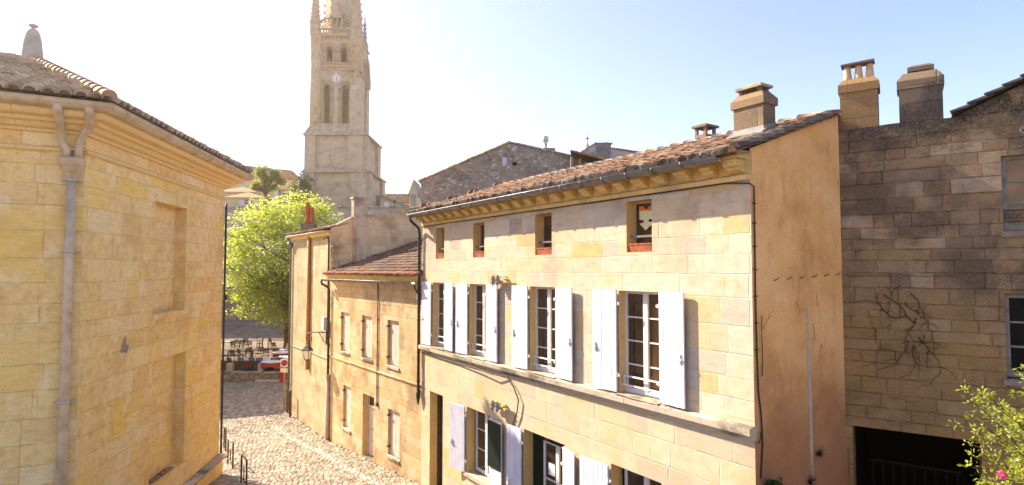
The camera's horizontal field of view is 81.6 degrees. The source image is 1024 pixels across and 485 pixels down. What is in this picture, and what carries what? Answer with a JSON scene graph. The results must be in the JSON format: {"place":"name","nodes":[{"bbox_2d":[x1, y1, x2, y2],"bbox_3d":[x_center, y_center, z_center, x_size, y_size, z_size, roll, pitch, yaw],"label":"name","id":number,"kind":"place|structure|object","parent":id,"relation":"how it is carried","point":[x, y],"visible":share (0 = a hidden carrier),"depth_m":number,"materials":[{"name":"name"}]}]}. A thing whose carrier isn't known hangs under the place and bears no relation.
{"place":"outdoors","nodes":[
{"label":"outdoors","id":0,"kind":"place"},
{"bbox_2d":[221,348,286,370],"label":"terrace","id":1,"kind":"structure","parent":0,"point":[242,351],"depth_m":45.86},
{"bbox_2d":[221,354,244,356],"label":"cafe table","id":2,"kind":"object","parent":1,"relation":"on","point":[233,355],"visible":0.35,"depth_m":40.76,"materials":[{"name":"brown metal"}]},
{"bbox_2d":[224,347,250,358],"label":"cafe table","id":3,"kind":"object","parent":1,"relation":"on","point":[245,348],"visible":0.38,"depth_m":44.18,"materials":[{"name":"brown metal"}]},
{"bbox_2d":[234,339,241,349],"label":"cafe chair","id":4,"kind":"object","parent":1,"relation":"on","point":[236,341],"visible":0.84,"depth_m":48.49,"materials":[{"name":"brown metal"}]},
{"bbox_2d":[237,358,243,370],"bbox_3d":[-17.650,7.966,38.797,0.420,0.912,0.526,0,-3,2],"label":"cafe chair","id":5,"kind":"object","parent":1,"relation":"on","point":[239,360],"visible":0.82,"depth_m":38.59,"materials":[{"name":"brown metal"}]},
{"bbox_2d":[243,347,251,356],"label":"cafe chair","id":6,"kind":"object","parent":1,"relation":"on","point":[249,349],"visible":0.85,"depth_m":43.66,"materials":[{"name":"brown metal"}]},
{"bbox_2d":[239,340,262,347],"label":"cafe table","id":7,"kind":"object","parent":1,"relation":"on","point":[252,340],"visible":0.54,"depth_m":49.36,"materials":[{"name":"brown metal"}]},
{"bbox_2d":[248,358,255,370],"bbox_3d":[-16.906,7.966,38.797,0.420,0.912,0.526,0,-3,8],"label":"cafe chair","id":8,"kind":"object","parent":1,"relation":"on","point":[250,359],"visible":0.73,"depth_m":38.59,"materials":[{"name":"brown metal"}]},
{"bbox_2d":[251,348,274,356],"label":"cafe table","id":9,"kind":"object","parent":1,"relation":"on","point":[259,349],"visible":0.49,"depth_m":44.00,"materials":[{"name":"brown metal"}]},
{"bbox_2d":[262,348,268,356],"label":"cafe chair","id":10,"kind":"object","parent":1,"relation":"on","point":[264,350],"visible":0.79,"depth_m":43.16,"materials":[{"name":"brown metal"}]},
{"bbox_2d":[267,339,283,346],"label":"cafe table","id":11,"kind":"object","parent":1,"relation":"on","point":[275,340],"visible":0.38,"depth_m":49.59,"materials":[{"name":"brown metal"}]},
{"bbox_2d":[222,187,344,348],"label":"lime tree","id":12,"kind":"object","parent":1,"relation":"on","point":[263,285],"visible":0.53,"depth_m":46.15,"materials":[{"name":"green plant"}]},
{"bbox_2d":[208,381,418,484],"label":"cobblestone street","id":13,"kind":"structure","parent":0,"point":[272,440],"depth_m":22.71,"materials":[{"name":"beige stone"}]},
{"bbox_2d":[223,424,226,450],"bbox_3d":[-11.125,7.575,22.980,0.060,0.967,0.755,2,-3,-30],"label":"handrail","id":14,"kind":"object","parent":13,"relation":"on","point":[225,437],"visible":0.97,"depth_m":22.71,"materials":[{"name":"grey metal"}]},
{"bbox_2d":[227,437,233,468],"bbox_3d":[-9.730,7.281,20.491,0.061,0.975,0.922,2,-3,-35],"label":"handrail","id":15,"kind":"object","parent":13,"relation":"on","point":[228,459],"visible":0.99,"depth_m":20.47,"materials":[{"name":"grey metal"}]},
{"bbox_2d":[240,454,247,484],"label":"handrail","id":16,"kind":"object","parent":13,"relation":"on","point":[245,475],"visible":1,"depth_m":18.09,"materials":[{"name":"grey metal"}]},
{"bbox_2d":[289,390,291,416],"bbox_3d":[-10.767,7.845,28.773,0.140,1.340,0.133,0,-3,0],"label":"bollard","id":17,"kind":"object","parent":13,"relation":"on","point":[290,391],"visible":0.97,"depth_m":28.73,"materials":[{"name":"brown metal"}]},
{"bbox_2d":[220,320,420,484],"bbox_3d":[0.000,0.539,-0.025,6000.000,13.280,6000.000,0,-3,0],"label":"ground","id":18,"kind":"structure","parent":0,"point":[239,329],"depth_m":56.50,"materials":[{"name":"grey stone"}]},
{"bbox_2d":[0,23,253,484],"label":"golden building","id":19,"kind":"structure","parent":18,"relation":"on","point":[111,235],"depth_m":12.68,"materials":[{"name":"stone"}]},
{"bbox_2d":[224,187,270,205],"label":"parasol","id":20,"kind":"object","parent":18,"relation":"on","point":[239,190],"visible":0.71,"depth_m":71.16,"materials":[{"name":"beige fabric"}]},
{"bbox_2d":[225,192,272,204],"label":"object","id":21,"kind":"object","parent":18,"relation":"on","point":[245,196],"visible":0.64,"depth_m":68.19,"materials":[{"name":"beige fabric"}]},
{"bbox_2d":[220,370,287,380],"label":"wall","id":22,"kind":"structure","parent":18,"relation":"on","point":[238,375],"depth_m":38.24,"materials":[{"name":"stone"}]},
{"bbox_2d":[226,362,234,370],"bbox_3d":[-18.248,8.066,38.423,0.380,0.545,0.320,0,-3,0],"label":"stone post","id":23,"kind":"object","parent":22,"relation":"on","point":[230,366],"visible":1,"depth_m":38.27,"materials":[{"name":"beige stone"}]},
{"bbox_2d":[221,363,287,370],"bbox_3d":[-15.800,8.079,38.422,8.400,0.518,0.025,0,-3,0],"label":"terrace railing","id":24,"kind":"object","parent":22,"relation":"on","point":[253,369],"visible":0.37,"depth_m":38.41,"materials":[{"name":"brown metal"}]},
{"bbox_2d":[258,362,265,370],"bbox_3d":[-16.222,8.066,38.423,0.380,0.545,0.320,0,-3,0],"label":"stone post","id":25,"kind":"object","parent":22,"relation":"on","point":[259,367],"visible":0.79,"depth_m":38.26,"materials":[{"name":"beige stone"}]},
{"bbox_2d":[222,286,286,320],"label":"rock outcrop","id":26,"kind":"object","parent":18,"relation":"on","point":[228,308],"visible":0.06,"depth_m":62.44,"materials":[{"name":"beige stone"}]},
{"bbox_2d":[224,165,296,205],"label":"cream house","id":27,"kind":"structure","parent":18,"relation":"on","point":[288,175],"depth_m":87.63,"materials":[{"name":"stone"}]},
{"bbox_2d":[244,187,252,205],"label":"window","id":28,"kind":"structure","parent":27,"relation":"in","point":[245,203],"depth_m":85.35,"materials":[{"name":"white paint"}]},
{"bbox_2d":[278,189,286,204],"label":"window","id":29,"kind":"structure","parent":27,"relation":"in","point":[281,191],"depth_m":88.57,"materials":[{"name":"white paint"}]},
{"bbox_2d":[249,161,287,204],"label":"pollarded tree","id":30,"kind":"object","parent":18,"relation":"on","point":[267,181],"visible":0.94,"depth_m":72.16,"materials":[{"name":"green plant"}]},
{"bbox_2d":[255,379,286,381],"bbox_3d":[-13.800,8.904,37.985,5.200,0.260,0.400,0,-3,0],"label":"kerb stone","id":31,"kind":"object","parent":18,"relation":"on","point":[267,380],"visible":0.21,"depth_m":37.79,"materials":[{"name":"beige stone"}]},
{"bbox_2d":[278,367,285,382],"bbox_3d":[-14.595,8.429,37.656,0.440,0.980,0.370,0,-3,0],"label":"fire hydrant","id":32,"kind":"object","parent":18,"relation":"on","point":[281,374],"visible":0.59,"depth_m":37.52,"materials":[{"name":"red metal"}]},
{"bbox_2d":[280,359,287,409],"bbox_3d":[-11.642,7.274,30.315,0.400,2.620,0.102,0,-3,0],"label":"parking sign","id":33,"kind":"object","parent":18,"relation":"on","point":[284,363],"visible":0.99,"depth_m":30.32,"materials":[{"name":"metal"}]},
{"bbox_2d":[284,172,314,204],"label":"evergreen tree","id":34,"kind":"object","parent":18,"relation":"on","point":[302,183],"visible":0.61,"depth_m":80.06,"materials":[{"name":"green plant"}]},
{"bbox_2d":[222,206,414,286],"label":"retaining wall","id":35,"kind":"structure","parent":18,"relation":"on","point":[345,211],"depth_m":65.09,"materials":[{"name":"stone"}]},
{"bbox_2d":[301,0,386,206],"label":"church tower","id":36,"kind":"structure","parent":18,"relation":"on","point":[342,155],"depth_m":85.91,"materials":[{"name":"stone"}]},
{"bbox_2d":[286,197,438,437],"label":"corner house","id":37,"kind":"structure","parent":18,"relation":"on","point":[359,234],"depth_m":26.89,"materials":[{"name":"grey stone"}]},
{"bbox_2d":[302,331,326,360],"bbox_3d":[-8.414,4.405,25.218,0.983,1.270,0.358,-1,-3,13],"label":"street lamp","id":38,"kind":"object","parent":37,"relation":"attached to","point":[307,350],"visible":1,"depth_m":25.23,"materials":[{"name":"black metal"}]},
{"bbox_2d":[321,316,326,329],"bbox_3d":[-8.007,3.452,25.296,0.180,0.560,0.420,2,-3,-35],"label":"junction box","id":39,"kind":"object","parent":37,"relation":"attached to","point":[323,322],"visible":0.93,"depth_m":25.13,"materials":[{"name":"grey plastic"}]},
{"bbox_2d":[320,238,422,483],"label":"house","id":40,"kind":"structure","parent":18,"relation":"on","point":[373,409],"depth_m":21.43,"materials":[{"name":"yellow stone"}]},
{"bbox_2d":[366,395,373,456],"bbox_3d":[-5.080,6.745,21.753,0.090,2.300,1.020,2,-3,-37],"label":"door","id":41,"kind":"structure","parent":40,"relation":"in","point":[370,400],"depth_m":21.95,"materials":[{"name":"paint"}]},
{"bbox_2d":[380,194,408,205],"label":"outbuilding","id":42,"kind":"structure","parent":18,"relation":"on","point":[383,199],"depth_m":90.36,"materials":[{"name":"stone"}]},
{"bbox_2d":[385,193,408,204],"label":"long cream house","id":43,"kind":"structure","parent":18,"relation":"on","point":[402,198],"depth_m":99.41,"materials":[{"name":"stone"}]},
{"bbox_2d":[407,180,420,205],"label":"gabled house","id":44,"kind":"structure","parent":18,"relation":"on","point":[414,195],"depth_m":93.48,"materials":[{"name":"beige stone"}]},
{"bbox_2d":[412,195,414,205],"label":"window","id":45,"kind":"structure","parent":44,"relation":"in","point":[413,196],"depth_m":93.55,"materials":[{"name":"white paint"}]},
{"bbox_2d":[418,135,570,203],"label":"rubble house","id":46,"kind":"structure","parent":18,"relation":"on","point":[507,161],"depth_m":34.22,"materials":[{"name":"stone"}]},
{"bbox_2d":[502,157,506,164],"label":"small window","id":47,"kind":"structure","parent":46,"relation":"in","point":[504,159],"depth_m":34.23,"materials":[{"name":"white glass"}]},
{"bbox_2d":[570,150,606,166],"bbox_3d":[5.768,1.927,34.272,4.625,14.262,3.107,0,-3,8],"label":"timber lean to","id":48,"kind":"object","parent":18,"relation":"on","point":[579,158],"visible":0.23,"depth_m":33.96,"materials":[{"name":"brown wood"}]},
{"bbox_2d":[570,142,638,166],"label":"patched house","id":49,"kind":"structure","parent":18,"relation":"on","point":[605,150],"depth_m":45.33,"materials":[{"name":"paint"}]},
{"bbox_2d":[407,82,846,484],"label":"town house","id":50,"kind":"structure","parent":18,"relation":"on","point":[592,349],"depth_m":10.71,"materials":[{"name":"stone"}]},
{"bbox_2d":[434,283,444,346],"bbox_3d":[-2.040,2.153,17.634,0.658,1.920,0.893,0,-3,0],"label":"window","id":51,"kind":"structure","parent":50,"relation":"in","point":[439,339],"depth_m":17.91,"materials":[{"name":"white paint"}]},
{"bbox_2d":[437,394,442,484],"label":"door","id":52,"kind":"structure","parent":50,"relation":"in","point":[439,397],"depth_m":17.95,"materials":[{"name":"brown wood"}]},
{"bbox_2d":[437,253,443,258],"bbox_3d":[-2.062,0.402,17.681,0.186,0.155,0.487,2,-3,-33],"label":"window box","id":53,"kind":"object","parent":50,"relation":"on","point":[440,255],"visible":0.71,"depth_m":17.64,"materials":[{"name":"ceramic"}]},
{"bbox_2d":[442,228,443,252],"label":"window","id":54,"kind":"structure","parent":50,"relation":"in","point":[443,228],"depth_m":17.99,"materials":[{"name":"wood"}]},
{"bbox_2d":[471,284,485,356],"bbox_3d":[-0.777,2.066,15.714,0.691,1.920,0.943,0,-3,0],"label":"window","id":55,"kind":"structure","parent":50,"relation":"in","point":[479,342],"depth_m":15.95,"materials":[{"name":"white paint"}]},
{"bbox_2d":[474,251,483,256],"bbox_3d":[-0.801,0.315,15.765,0.186,0.155,0.537,2,-3,-33],"label":"window box","id":56,"kind":"object","parent":50,"relation":"on","point":[479,253],"visible":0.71,"depth_m":15.71,"materials":[{"name":"ceramic"}]},
{"bbox_2d":[479,223,483,250],"bbox_3d":[-0.699,-0.059,15.881,0.371,0.920,0.529,0,-3,0],"label":"window","id":57,"kind":"structure","parent":50,"relation":"in","point":[481,228],"depth_m":16.08,"materials":[{"name":"metal"}]},
{"bbox_2d":[476,410,491,475],"bbox_3d":[-0.638,5.268,15.583,0.679,1.690,0.997,0,-3,0],"label":"window","id":58,"kind":"structure","parent":50,"relation":"in","point":[481,418],"depth_m":15.84,"materials":[{"name":"white paint"}]},
{"bbox_2d":[536,247,551,254],"bbox_3d":[0.788,0.195,13.348,0.186,0.155,0.567,2,-3,-33],"label":"window box","id":59,"kind":"object","parent":50,"relation":"on","point":[545,251],"visible":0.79,"depth_m":13.28,"materials":[{"name":"ceramic"}]},
{"bbox_2d":[532,287,555,373],"bbox_3d":[0.810,1.956,13.301,0.724,1.920,0.993,0,-3,0],"label":"window","id":60,"kind":"structure","parent":50,"relation":"in","point":[545,356],"depth_m":13.49,"materials":[{"name":"white paint"}]},
{"bbox_2d":[542,214,551,247],"bbox_3d":[0.891,-0.184,13.465,0.388,0.930,0.554,0,-3,0],"label":"window","id":61,"kind":"structure","parent":50,"relation":"in","point":[546,219],"depth_m":13.61,"materials":[{"name":"wood"}]},
{"bbox_2d":[533,433,564,484],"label":"shop door","id":62,"kind":"structure","parent":50,"relation":"in","point":[538,440],"depth_m":13.68,"materials":[{"name":"paint"}]},
{"bbox_2d":[544,440,562,484],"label":"window","id":63,"kind":"structure","parent":50,"relation":"in","point":[553,454],"depth_m":13.26,"materials":[{"name":"white paint"}]},
{"bbox_2d":[628,243,651,251],"bbox_3d":[2.411,0.093,10.881,0.186,0.155,0.577,2,-3,-33],"label":"window box","id":64,"kind":"object","parent":50,"relation":"on","point":[640,247],"visible":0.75,"depth_m":10.82,"materials":[{"name":"ceramic"}]},
{"bbox_2d":[622,291,659,398],"bbox_3d":[2.427,1.849,10.842,0.729,1.910,1.002,0,-3,0],"label":"window","id":65,"kind":"structure","parent":50,"relation":"in","point":[641,376],"depth_m":10.97,"materials":[{"name":"white paint"}]},
{"bbox_2d":[634,200,651,242],"bbox_3d":[2.514,-0.296,10.998,0.393,0.950,0.562,0,-3,0],"label":"window","id":66,"kind":"structure","parent":50,"relation":"in","point":[638,229],"depth_m":11.15,"materials":[{"name":"wood"}]},
{"bbox_2d":[625,469,660,484],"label":"window","id":67,"kind":"structure","parent":50,"relation":"in","point":[631,478],"depth_m":11.10,"materials":[{"name":"white paint"}]},
{"bbox_2d":[639,205,651,229],"bbox_3d":[2.476,-0.460,10.995,0.008,0.468,0.319,2,-3,-33],"label":"window decoration","id":68,"kind":"object","parent":50,"relation":"attached to","point":[645,215],"depth_m":10.99,"materials":[{"name":"beige paper"}]},
{"bbox_2d":[763,477,782,484],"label":"hanging plant","id":69,"kind":"object","parent":50,"relation":"attached to","point":[775,482],"visible":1,"depth_m":8.78,"materials":[{"name":"green plant"}]},
{"bbox_2d":[763,295,821,354],"bbox_3d":[4.465,1.395,9.398,1.620,1.132,0.026,2,-3,-33],"label":"dead creeper","id":70,"kind":"object","parent":50,"relation":"attached to","point":[813,327],"visible":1,"depth_m":9.71,"materials":[{"name":"brown plant"}]},
{"bbox_2d":[808,474,816,484],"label":"wall weed","id":71,"kind":"object","parent":50,"relation":"attached to","point":[810,482],"depth_m":9.46,"materials":[{"name":"plant"}]},
{"bbox_2d":[816,446,825,459],"bbox_3d":[4.987,3.411,9.613,0.241,0.208,0.114,2,-3,-33],"label":"wall weed","id":72,"kind":"object","parent":50,"relation":"attached to","point":[819,453],"depth_m":9.62,"materials":[{"name":"plant"}]},
{"bbox_2d":[838,58,1023,484],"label":"courtyard house","id":73,"kind":"structure","parent":18,"relation":"on","point":[931,205],"depth_m":9.67,"materials":[{"name":"brown stone"}]},
{"bbox_2d":[857,273,956,409],"bbox_3d":[6.452,1.608,9.735,1.343,2.208,0.037,-2,-3,34],"label":"dead creeper","id":74,"kind":"object","parent":73,"relation":"attached to","point":[914,322],"visible":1,"depth_m":9.71,"materials":[{"name":"brown plant"}]},
{"bbox_2d":[1001,155,1023,230],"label":"window","id":75,"kind":"structure","parent":73,"relation":"in","point":[1012,167],"depth_m":9.15,"materials":[{"name":"grey paint"}]},
{"bbox_2d":[1004,294,1023,377],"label":"window","id":76,"kind":"structure","parent":73,"relation":"in","point":[1014,303],"depth_m":9.09,"materials":[{"name":"grey paint"}]},
{"bbox_2d":[0,0,1023,193],"label":"sky","id":77,"kind":"structure","parent":0,"point":[453,82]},
{"bbox_2d":[946,364,1023,484],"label":"flowering shrub","id":78,"kind":"object","parent":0,"point":[1018,450],"visible":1,"depth_m":5.69,"materials":[{"name":"green leaves"},{"name":"twig"},{"name":"pink petal"}]},
{"bbox_3d":[-17.754,8.075,39.357,1.000,0.740,0.800,0,-3,-6],"label":"cafe table","id":79,"kind":"object","parent":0,"visible":0},
{"bbox_2d":[234,357,252,365],"bbox_3d":[-17.754,7.934,39.363,1.137,0.492,0.922,0,-3,-6],"label":"tablecloth","id":80,"kind":"object","parent":79,"relation":"on","point":[236,360],"visible":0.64,"depth_m":38.94,"materials":[{"name":"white fabric"}]},
{"bbox_3d":[-16.609,8.075,39.357,1.700,0.740,0.800,0,-3,-3],"label":"cafe table","id":81,"kind":"object","parent":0,"visible":0},
{"bbox_2d":[245,357,276,366],"bbox_3d":[-16.609,7.934,39.363,1.888,0.492,0.923,0,-3,-3],"label":"tablecloth","id":82,"kind":"object","parent":81,"relation":"on","point":[264,358],"visible":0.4,"depth_m":38.96,"materials":[{"name":"white fabric"}]},
{"bbox_3d":[-15.517,8.033,38.425,1.050,0.740,0.800,0,-3,6],"label":"cafe table","id":83,"kind":"object","parent":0,"visible":0},
{"bbox_2d":[261,359,280,368],"bbox_3d":[-15.517,7.892,38.431,1.190,0.492,0.922,0,-3,6],"label":"tablecloth","id":84,"kind":"object","parent":83,"relation":"on","point":[273,363],"visible":0.91,"depth_m":38.02,"materials":[{"name":"red fabric"}]},
{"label":"cafe table","id":85,"kind":"object","parent":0,"visible":0},
{"bbox_2d":[273,350,287,356],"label":"tablecloth","id":86,"kind":"object","parent":85,"relation":"on","point":[280,353],"visible":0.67,"depth_m":42.25,"materials":[{"name":"red fabric"}]}
]}

